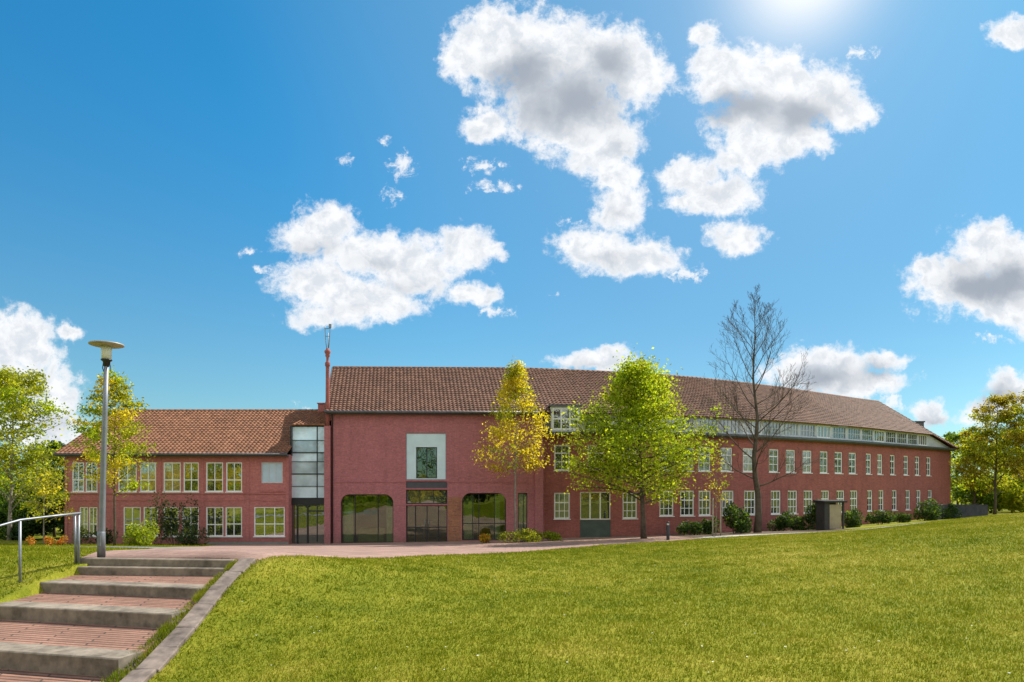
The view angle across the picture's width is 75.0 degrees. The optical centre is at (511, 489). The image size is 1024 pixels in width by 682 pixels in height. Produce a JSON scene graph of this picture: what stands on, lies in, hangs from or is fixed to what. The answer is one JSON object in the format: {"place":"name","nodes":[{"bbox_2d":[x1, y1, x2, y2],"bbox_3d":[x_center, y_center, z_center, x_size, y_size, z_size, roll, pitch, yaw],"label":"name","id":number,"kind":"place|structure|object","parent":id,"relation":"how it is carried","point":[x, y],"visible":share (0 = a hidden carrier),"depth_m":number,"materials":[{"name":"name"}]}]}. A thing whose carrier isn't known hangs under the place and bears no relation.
{"place":"outdoors","nodes":[
{"label":"outdoors","id":0,"kind":"place"},
{"bbox_2d":[81,535,704,561],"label":"plaza","id":1,"kind":"structure","parent":0,"point":[341,550],"depth_m":29.34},
{"bbox_2d":[88,340,124,557],"bbox_3d":[-9.033,-0.773,14.850,0.700,5.045,0.700,0,0,0],"label":"street lamp","id":2,"kind":"object","parent":1,"relation":"on","point":[106,347],"visible":0.98,"depth_m":14.80,"materials":[{"name":"metal"}]},
{"bbox_2d":[550,347,734,538],"bbox_3d":[7.899,-2.718,39.815,11.653,11.929,9.214,0,0,-16],"label":"tree","id":3,"kind":"object","parent":1,"relation":"on","point":[632,379],"visible":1,"depth_m":38.83,"materials":[{"name":"green plant"}]},
{"bbox_2d":[0,490,1023,681],"bbox_3d":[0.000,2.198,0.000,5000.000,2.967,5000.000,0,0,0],"label":"ground","id":4,"kind":"structure","parent":0,"point":[33,588],"depth_m":11.11,"materials":[{"name":"green plant"}]},
{"bbox_2d":[0,453,64,540],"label":"woodland","id":5,"kind":"object","parent":4,"relation":"on","point":[30,527],"visible":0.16,"depth_m":47.09,"materials":[{"name":"green plant"}]},
{"bbox_2d":[0,365,71,539],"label":"tree","id":6,"kind":"object","parent":4,"relation":"on","point":[13,385],"visible":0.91,"depth_m":45.92,"materials":[{"name":"green plant"}]},
{"bbox_2d":[0,512,80,582],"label":"handrail","id":7,"kind":"object","parent":4,"relation":"on","point":[76,547],"visible":0.8,"depth_m":13.93,"materials":[{"name":"metal"}]},
{"bbox_2d":[18,436,65,536],"bbox_3d":[-34.784,-0.087,50.163,4.384,7.900,3.839,0,0,0],"label":"tree","id":8,"kind":"object","parent":4,"relation":"on","point":[53,466],"visible":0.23,"depth_m":49.67,"materials":[{"name":"green plant"}]},
{"bbox_2d":[8,467,81,543],"bbox_3d":[-27.971,1.058,40.108,3.540,5.086,3.080,0,0,0],"label":"tree","id":9,"kind":"object","parent":4,"relation":"on","point":[46,478],"visible":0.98,"depth_m":39.92,"materials":[{"name":"green plant"}]},
{"bbox_2d":[0,669,118,681],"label":"step","id":10,"kind":"object","parent":4,"relation":"on","point":[7,675],"visible":0.83,"depth_m":9.52,"materials":[{"name":"brick"}]},
{"bbox_2d":[0,619,171,677],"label":"step","id":11,"kind":"object","parent":4,"relation":"on","point":[76,649],"visible":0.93,"depth_m":10.19,"materials":[{"name":"concrete"}]},
{"bbox_2d":[0,592,197,627],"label":"step","id":12,"kind":"object","parent":4,"relation":"on","point":[131,611],"visible":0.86,"depth_m":11.90,"materials":[{"name":"concrete"}]},
{"bbox_2d":[84,528,117,543],"bbox_3d":[-25.222,2.875,40.888,2.188,1.176,1.020,0,0,21],"label":"shrub","id":13,"kind":"object","parent":4,"relation":"on","point":[108,536],"visible":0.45,"depth_m":40.77,"materials":[{"name":"green plant"}]},
{"bbox_2d":[53,365,161,545],"bbox_3d":[-21.735,-1.694,36.641,4.935,10.208,4.560,0,0,-11],"label":"tree","id":14,"kind":"object","parent":4,"relation":"on","point":[124,433],"visible":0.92,"depth_m":36.13,"materials":[{"name":"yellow plant"}]},
{"bbox_2d":[23,575,212,597],"bbox_3d":[-7.773,2.095,13.736,4.243,0.539,1.447,0,0,13],"label":"step","id":15,"kind":"object","parent":4,"relation":"on","point":[159,586],"visible":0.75,"depth_m":13.21,"materials":[{"name":"concrete"}]},
{"bbox_2d":[120,669,155,681],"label":"kerb slab","id":16,"kind":"structure","parent":4,"relation":"on","point":[144,675],"depth_m":9.09,"materials":[{"name":"concrete"}]},
{"bbox_2d":[121,518,159,545],"bbox_3d":[-20.044,2.371,35.965,1.735,1.639,1.700,0,0,0],"label":"shrub","id":17,"kind":"object","parent":4,"relation":"on","point":[137,535],"visible":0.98,"depth_m":35.73,"materials":[{"name":"green plant"}]},
{"bbox_2d":[77,566,228,575],"bbox_3d":[-7.809,1.905,14.333,3.695,0.519,0.270,0,0,6],"label":"step","id":18,"kind":"object","parent":4,"relation":"on","point":[147,570],"visible":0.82,"depth_m":14.22,"materials":[{"name":"concrete"}]},
{"bbox_2d":[135,646,178,672],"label":"kerb slab","id":19,"kind":"structure","parent":4,"relation":"on","point":[158,658],"depth_m":9.65,"materials":[{"name":"concrete"}]},
{"bbox_2d":[80,557,235,566],"bbox_3d":[-7.722,1.633,14.487,3.560,0.265,0.165,0,0,6],"label":"step","id":20,"kind":"object","parent":4,"relation":"on","point":[167,562],"visible":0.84,"depth_m":14.42,"materials":[{"name":"concrete"}]},
{"bbox_2d":[99,560,235,681],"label":"weeds","id":21,"kind":"object","parent":4,"relation":"on","point":[165,629],"visible":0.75,"depth_m":10.65,"materials":[{"name":"green plant"}]},
{"bbox_2d":[147,489,199,544],"bbox_3d":[-20.446,1.711,40.316,3.439,3.540,1.673,0,0,0],"label":"shrub","id":22,"kind":"object","parent":4,"relation":"on","point":[175,526],"visible":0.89,"depth_m":40.30,"materials":[{"name":"green plant"}]},
{"bbox_2d":[158,627,194,648],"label":"kerb slab","id":23,"kind":"structure","parent":4,"relation":"on","point":[178,637],"depth_m":10.38,"materials":[{"name":"concrete"}]},
{"bbox_2d":[53,403,330,544],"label":"school wing","id":24,"kind":"structure","parent":4,"relation":"on","point":[249,476],"depth_m":42.57,"materials":[{"name":"red brick"}]},
{"bbox_2d":[71,462,83,492],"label":"window","id":25,"kind":"structure","parent":24,"relation":"in","point":[77,486],"depth_m":42.57,"materials":[{"name":"glass"}]},
{"bbox_2d":[80,507,87,536],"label":"window","id":26,"kind":"structure","parent":24,"relation":"in","point":[84,510],"depth_m":42.57,"materials":[{"name":"glass"}]},
{"bbox_2d":[84,462,97,492],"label":"window","id":27,"kind":"structure","parent":24,"relation":"in","point":[90,488],"depth_m":42.57,"materials":[{"name":"glass"}]},
{"bbox_2d":[89,507,96,536],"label":"window","id":28,"kind":"structure","parent":24,"relation":"in","point":[92,510],"depth_m":42.57,"materials":[{"name":"green glass"}]},
{"bbox_2d":[117,462,136,492],"bbox_3d":[-24.523,-0.780,42.525,1.290,1.925,0.170,0,0,0],"label":"window","id":29,"kind":"structure","parent":24,"relation":"in","point":[131,474],"depth_m":42.57,"materials":[{"name":"glass"}]},
{"bbox_2d":[122,507,140,536],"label":"window","id":30,"kind":"structure","parent":24,"relation":"in","point":[131,514],"depth_m":42.57,"materials":[{"name":"clear glass"}]},
{"bbox_2d":[139,462,156,492],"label":"window","id":31,"kind":"structure","parent":24,"relation":"in","point":[148,474],"depth_m":42.57,"materials":[{"name":"glass"}]},
{"bbox_2d":[144,507,157,536],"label":"window","id":32,"kind":"structure","parent":24,"relation":"in","point":[146,510],"depth_m":42.57,"materials":[{"name":"clear glass"}]},
{"bbox_2d":[162,462,180,492],"bbox_3d":[-21.675,-0.780,42.525,1.205,1.925,0.170,0,0,0],"label":"window","id":33,"kind":"structure","parent":24,"relation":"in","point":[172,470],"depth_m":42.57,"materials":[{"name":"glass"}]},
{"bbox_2d":[182,462,198,492],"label":"window","id":34,"kind":"structure","parent":24,"relation":"in","point":[191,469],"depth_m":42.57,"materials":[{"name":"glass"}]},
{"bbox_2d":[182,507,198,536],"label":"window","id":35,"kind":"structure","parent":24,"relation":"in","point":[190,508],"depth_m":42.57,"materials":[{"name":"clear glass"}]},
{"bbox_2d":[205,462,223,492],"bbox_3d":[-18.966,-0.780,42.525,1.184,1.925,0.170,0,0,0],"label":"window","id":36,"kind":"structure","parent":24,"relation":"in","point":[214,470],"depth_m":42.57,"materials":[{"name":"glass"}]},
{"bbox_2d":[206,507,223,536],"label":"window","id":37,"kind":"structure","parent":24,"relation":"in","point":[214,515],"depth_m":42.57,"materials":[{"name":"glass"}]},
{"bbox_2d":[224,507,242,536],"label":"window","id":38,"kind":"structure","parent":24,"relation":"in","point":[233,515],"depth_m":42.57,"materials":[{"name":"clear glass"}]},
{"bbox_2d":[225,462,242,492],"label":"window","id":39,"kind":"structure","parent":24,"relation":"in","point":[233,470],"depth_m":42.57,"materials":[{"name":"glass"}]},
{"bbox_2d":[253,507,284,536],"bbox_3d":[-15.470,2.067,42.525,2.055,1.925,0.170,0,0,0],"label":"window","id":40,"kind":"structure","parent":24,"relation":"in","point":[268,521],"depth_m":42.57,"materials":[{"name":"glass"}]},
{"bbox_2d":[262,462,282,482],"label":"window","id":41,"kind":"structure","parent":24,"relation":"in","point":[272,472],"depth_m":42.57,"materials":[{"name":"grey glass"}]},
{"bbox_2d":[177,527,210,545],"bbox_3d":[-18.991,2.827,39.922,2.022,1.295,1.304,0,0,0],"label":"shrub","id":42,"kind":"object","parent":4,"relation":"on","point":[193,535],"visible":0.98,"depth_m":39.81,"materials":[{"name":"green plant"}]},
{"bbox_2d":[176,604,212,628],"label":"kerb slab","id":43,"kind":"structure","parent":4,"relation":"on","point":[195,616],"depth_m":11.22,"materials":[{"name":"concrete"}]},
{"bbox_2d":[197,585,226,606],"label":"kerb slab","id":44,"kind":"structure","parent":4,"relation":"on","point":[213,595],"depth_m":12.22,"materials":[{"name":"concrete"}]},
{"bbox_2d":[213,571,240,587],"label":"kerb slab","id":45,"kind":"structure","parent":4,"relation":"on","point":[228,578],"depth_m":13.14,"materials":[{"name":"concrete"}]},
{"bbox_2d":[229,558,255,573],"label":"kerb slab","id":46,"kind":"structure","parent":4,"relation":"on","point":[241,565],"depth_m":13.98,"materials":[{"name":"concrete"}]},
{"bbox_2d":[468,355,562,541],"bbox_3d":[0.229,-2.359,40.883,5.851,11.810,3.786,0,0,0],"label":"tree","id":47,"kind":"object","parent":4,"relation":"on","point":[512,379],"visible":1,"depth_m":40.89,"materials":[{"name":"yellow plant"}]},
{"bbox_2d":[497,528,544,542],"bbox_3d":[0.584,2.801,40.162,3.118,1.054,1.630,0,0,-21],"label":"shrub","id":48,"kind":"object","parent":4,"relation":"on","point":[526,536],"visible":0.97,"depth_m":40.03,"materials":[{"name":"green plant"}]},
{"bbox_2d":[542,530,562,540],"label":"shrub","id":49,"kind":"object","parent":4,"relation":"on","point":[552,536],"visible":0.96,"depth_m":40.94,"materials":[{"name":"green plant"}]},
{"bbox_2d":[324,324,958,543],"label":"school building","id":50,"kind":"structure","parent":4,"relation":"on","point":[399,447],"depth_m":45.87,"materials":[{"name":"brick"}]},
{"bbox_2d":[341,494,385,542],"bbox_3d":[-9.377,2.251,43.315,3.379,3.898,0.058,0,0,-2],"label":"shop window","id":51,"kind":"structure","parent":50,"relation":"in","point":[348,494],"depth_m":43.29,"materials":[{"name":"black metal"}]},
{"bbox_2d":[406,505,446,541],"bbox_3d":[-5.539,2.608,43.421,2.669,3.185,0.136,0,0,-2],"label":"entrance door","id":52,"kind":"structure","parent":50,"relation":"in","point":[415,527],"depth_m":43.42,"materials":[{"name":"black metal"}]},
{"bbox_2d":[406,490,446,503],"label":"transom window","id":53,"kind":"structure","parent":50,"relation":"in","point":[412,496],"depth_m":43.42,"materials":[{"name":"clear glass"}]},
{"bbox_2d":[462,493,505,539],"bbox_3d":[-1.829,1.750,43.601,2.860,3.067,0.058,0,0,-2],"label":"shop window","id":54,"kind":"structure","parent":50,"relation":"in","point":[472,523],"depth_m":43.57,"materials":[{"name":"black metal"}]},
{"bbox_2d":[518,493,526,532],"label":"slit window","id":55,"kind":"structure","parent":50,"relation":"in","point":[522,497],"depth_m":43.70,"materials":[{"name":"clear glass"}]},
{"bbox_2d":[553,445,569,470],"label":"window","id":56,"kind":"structure","parent":50,"relation":"in","point":[558,456],"depth_m":44.42,"materials":[{"name":"glass"}]},
{"bbox_2d":[553,493,570,519],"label":"window","id":57,"kind":"structure","parent":50,"relation":"in","point":[561,501],"depth_m":44.42,"materials":[{"name":"glass"}]},
{"bbox_2d":[552,408,578,429],"bbox_3d":[3.484,-4.605,43.404,1.716,1.390,0.080,0,0,-3],"label":"dormer window","id":58,"kind":"structure","parent":50,"relation":"in","point":[557,421],"depth_m":43.39,"materials":[{"name":"glass"}]},
{"bbox_2d":[580,492,609,519],"bbox_3d":[5.551,1.070,44.547,2.050,1.860,0.080,0,0,-3],"label":"window","id":59,"kind":"structure","parent":50,"relation":"in","point":[597,508],"depth_m":44.54,"materials":[{"name":"glass"}]},
{"bbox_2d":[623,493,636,518],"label":"window","id":60,"kind":"structure","parent":50,"relation":"in","point":[629,510],"depth_m":44.89,"materials":[{"name":"glass"}]},
{"bbox_2d":[659,491,674,516],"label":"window","id":61,"kind":"structure","parent":50,"relation":"in","point":[665,511],"depth_m":45.54,"materials":[{"name":"white paint"}]},
{"bbox_2d":[680,491,694,516],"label":"window","id":62,"kind":"structure","parent":50,"relation":"in","point":[686,508],"depth_m":45.93,"materials":[{"name":"glass"}]},
{"bbox_2d":[698,491,710,516],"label":"window","id":63,"kind":"structure","parent":50,"relation":"in","point":[703,511],"depth_m":46.41,"materials":[{"name":"glass"}]},
{"bbox_2d":[698,447,711,471],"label":"window","id":64,"kind":"structure","parent":50,"relation":"in","point":[707,458],"depth_m":46.43,"materials":[{"name":"glass"}]},
{"bbox_2d":[698,418,716,431],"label":"attic window","id":65,"kind":"structure","parent":50,"relation":"in","point":[700,420],"depth_m":46.43,"materials":[{"name":"glass"}]},
{"bbox_2d":[720,447,731,471],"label":"window","id":66,"kind":"structure","parent":50,"relation":"in","point":[724,466],"depth_m":47.17,"materials":[{"name":"glass"}]},
{"bbox_2d":[721,491,732,515],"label":"window","id":67,"kind":"structure","parent":50,"relation":"in","point":[728,493],"depth_m":47.17,"materials":[{"name":"glass"}]},
{"bbox_2d":[721,419,739,432],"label":"attic window","id":68,"kind":"structure","parent":50,"relation":"in","point":[727,423],"depth_m":47.26,"materials":[{"name":"glass"}]},
{"bbox_2d":[742,448,752,472],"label":"window","id":69,"kind":"structure","parent":50,"relation":"in","point":[747,461],"depth_m":47.91,"materials":[{"name":"glass"}]},
{"bbox_2d":[744,491,754,515],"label":"window","id":70,"kind":"structure","parent":50,"relation":"in","point":[749,496],"depth_m":47.99,"materials":[{"name":"glass"}]},
{"bbox_2d":[764,421,779,434],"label":"attic window","id":71,"kind":"structure","parent":50,"relation":"in","point":[773,426],"depth_m":48.90,"materials":[{"name":"glass"}]},
{"bbox_2d":[769,449,779,472],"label":"window","id":72,"kind":"structure","parent":50,"relation":"in","point":[773,457],"depth_m":49.02,"materials":[{"name":"white glass"}]},
{"bbox_2d":[771,490,780,514],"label":"window","id":73,"kind":"structure","parent":50,"relation":"in","point":[775,494],"depth_m":49.13,"materials":[{"name":"glass"}]},
{"bbox_2d":[785,450,794,472],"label":"window","id":74,"kind":"structure","parent":50,"relation":"in","point":[788,468],"depth_m":49.90,"materials":[{"name":"glass"}]},
{"bbox_2d":[782,423,797,435],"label":"attic window","id":75,"kind":"structure","parent":50,"relation":"in","point":[790,432],"depth_m":49.84,"materials":[{"name":"glass"}]},
{"bbox_2d":[788,490,796,514],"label":"window","id":76,"kind":"structure","parent":50,"relation":"in","point":[792,494],"depth_m":50.01,"materials":[{"name":"glass"}]},
{"bbox_2d":[803,490,811,513],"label":"window","id":77,"kind":"structure","parent":50,"relation":"in","point":[807,493],"depth_m":50.81,"materials":[{"name":"glass"}]},
{"bbox_2d":[800,424,814,436],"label":"attic window","id":78,"kind":"structure","parent":50,"relation":"in","point":[806,430],"depth_m":50.73,"materials":[{"name":"glass"}]},
{"bbox_2d":[803,450,812,473],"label":"window","id":79,"kind":"structure","parent":50,"relation":"in","point":[806,457],"depth_m":50.75,"materials":[{"name":"glass"}]},
{"bbox_2d":[817,425,829,437],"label":"attic window","id":80,"kind":"structure","parent":50,"relation":"in","point":[822,431],"depth_m":51.68,"materials":[{"name":"glass"}]},
{"bbox_2d":[820,451,828,473],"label":"window","id":81,"kind":"structure","parent":50,"relation":"in","point":[823,462],"depth_m":51.79,"materials":[{"name":"glass"}]},
{"bbox_2d":[834,452,841,473],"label":"window","id":82,"kind":"structure","parent":50,"relation":"in","point":[838,455],"depth_m":52.83,"materials":[{"name":"glass"}]},
{"bbox_2d":[833,426,844,438],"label":"attic window","id":83,"kind":"structure","parent":50,"relation":"in","point":[838,432],"depth_m":52.76,"materials":[{"name":"glass"}]},
{"bbox_2d":[849,453,856,474],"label":"window","id":84,"kind":"structure","parent":50,"relation":"in","point":[852,456],"depth_m":53.83,"materials":[{"name":"glass"}]},
{"bbox_2d":[850,490,856,511],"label":"window","id":85,"kind":"structure","parent":50,"relation":"in","point":[853,493],"depth_m":53.91,"materials":[{"name":"glass"}]},
{"bbox_2d":[848,428,859,439],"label":"attic window","id":86,"kind":"structure","parent":50,"relation":"in","point":[853,433],"depth_m":53.83,"materials":[{"name":"glass"}]},
{"bbox_2d":[670,529,847,537],"bbox_3d":[17.524,2.763,44.096,17.885,0.672,8.550,0,0,-24],"label":"soil bed","id":87,"kind":"object","parent":4,"relation":"on","point":[734,533],"visible":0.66,"depth_m":42.06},
{"bbox_2d":[676,519,704,534],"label":"shrub","id":88,"kind":"object","parent":87,"relation":"on","point":[693,528],"visible":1,"depth_m":42.39,"materials":[{"name":"green plant"}]},
{"bbox_2d":[700,516,719,533],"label":"shrub","id":89,"kind":"object","parent":87,"relation":"on","point":[707,524],"visible":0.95,"depth_m":42.75,"materials":[{"name":"green plant"}]},
{"bbox_2d":[701,453,732,535],"bbox_3d":[12.020,0.413,39.047,1.666,5.242,1.531,0,0,-30],"label":"sapling","id":90,"kind":"object","parent":87,"relation":"on","point":[715,483],"visible":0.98,"depth_m":38.99,"materials":[{"name":"green plant"}]},
{"bbox_2d":[722,502,752,532],"bbox_3d":[14.345,1.844,42.810,2.129,2.192,1.535,0,0,-14],"label":"shrub","id":91,"kind":"object","parent":87,"relation":"on","point":[734,514],"visible":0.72,"depth_m":42.42,"materials":[{"name":"green plant"}]},
{"bbox_2d":[733,519,751,533],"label":"shrub","id":92,"kind":"object","parent":87,"relation":"on","point":[740,526],"visible":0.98,"depth_m":41.50,"materials":[{"name":"green plant"}]},
{"bbox_2d":[694,284,825,532],"bbox_3d":[15.261,-5.038,41.787,8.013,16.183,6.800,0,0,27],"label":"bare tree","id":93,"kind":"object","parent":87,"relation":"on","point":[758,518],"visible":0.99,"depth_m":41.88,"materials":[{"name":"grey plant"}]},
{"bbox_2d":[767,514,793,530],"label":"shrub","id":94,"kind":"object","parent":87,"relation":"on","point":[782,522],"visible":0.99,"depth_m":46.02,"materials":[{"name":"green plant"}]},
{"bbox_2d":[781,510,813,530],"bbox_3d":[19.873,2.219,46.552,2.318,1.530,1.501,0,0,25],"label":"shrub","id":95,"kind":"object","parent":87,"relation":"on","point":[798,521],"visible":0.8,"depth_m":46.21,"materials":[{"name":"green plant"}]},
{"bbox_2d":[805,499,819,529],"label":"shrub","id":96,"kind":"object","parent":87,"relation":"on","point":[811,514],"visible":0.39,"depth_m":46.54,"materials":[{"name":"green plant"}]},
{"bbox_2d":[813,500,847,529],"bbox_3d":[21.261,1.831,44.569,1.673,2.282,1.287,0,0,-8],"label":"shelter","id":97,"kind":"object","parent":87,"relation":"on","point":[828,514],"visible":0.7,"depth_m":44.15,"materials":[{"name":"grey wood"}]},
{"bbox_2d":[841,508,863,527],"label":"shrub","id":98,"kind":"object","parent":4,"relation":"on","point":[851,520],"visible":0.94,"depth_m":47.16,"materials":[{"name":"green plant"}]},
{"bbox_2d":[864,510,896,524],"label":"shrub","id":99,"kind":"object","parent":4,"relation":"on","point":[880,516],"visible":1,"depth_m":50.16,"materials":[{"name":"green plant"}]},
{"bbox_2d":[891,512,912,522],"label":"shrub","id":100,"kind":"object","parent":4,"relation":"on","point":[902,517],"visible":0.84,"depth_m":52.27,"materials":[{"name":"green plant"}]},
{"bbox_2d":[913,498,942,520],"bbox_3d":[34.591,1.685,55.395,2.431,2.001,2.104,0,0,0],"label":"shrub","id":101,"kind":"object","parent":4,"relation":"on","point":[934,511],"visible":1,"depth_m":55.21,"materials":[{"name":"green plant"}]},
{"bbox_2d":[941,503,962,518],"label":"shrub","id":102,"kind":"object","parent":4,"relation":"on","point":[953,509],"visible":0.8,"depth_m":56.77,"materials":[{"name":"green plant"}]},
{"bbox_2d":[928,505,987,519],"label":"garden wall","id":103,"kind":"structure","parent":4,"relation":"on","point":[973,510],"depth_m":58.62,"materials":[{"name":"grey concrete"}]},
{"bbox_2d":[941,428,988,504],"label":"tree","id":104,"kind":"object","parent":4,"relation":"on","point":[951,437],"visible":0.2,"depth_m":71.45,"materials":[{"name":"green plant"}]},
{"bbox_2d":[951,428,1013,504],"bbox_3d":[44.985,-1.688,64.912,5.812,8.698,4.878,0,0,0],"label":"tree","id":105,"kind":"object","parent":4,"relation":"on","point":[972,485],"visible":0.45,"depth_m":64.80,"materials":[{"name":"green plant"}]},
{"bbox_2d":[949,391,1023,513],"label":"tree","id":106,"kind":"object","parent":4,"relation":"on","point":[987,433],"visible":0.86,"depth_m":61.84,"materials":[{"name":"green plant"}]},
{"bbox_2d":[951,468,1023,512],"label":"woodland","id":107,"kind":"object","parent":4,"relation":"on","point":[1013,500],"visible":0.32,"depth_m":65.74,"materials":[{"name":"green plant"}]},
{"bbox_2d":[978,427,1023,510],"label":"tree","id":108,"kind":"object","parent":4,"relation":"on","point":[1019,479],"visible":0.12,"depth_m":68.92,"materials":[{"name":"green plant"}]},
{"bbox_2d":[990,389,1023,481],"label":"tree","id":109,"kind":"object","parent":4,"relation":"on","point":[1019,439],"visible":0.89,"depth_m":60.12,"materials":[{"name":"green plant"}]},
{"bbox_2d":[0,0,1023,481],"label":"sky","id":110,"kind":"structure","parent":0,"point":[202,189],"materials":[{"name":"blue"}]},
{"bbox_2d":[699,522,925,537],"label":"path","id":111,"kind":"structure","parent":0,"point":[771,534],"depth_m":37.66,"materials":[{"name":"grey concrete"}]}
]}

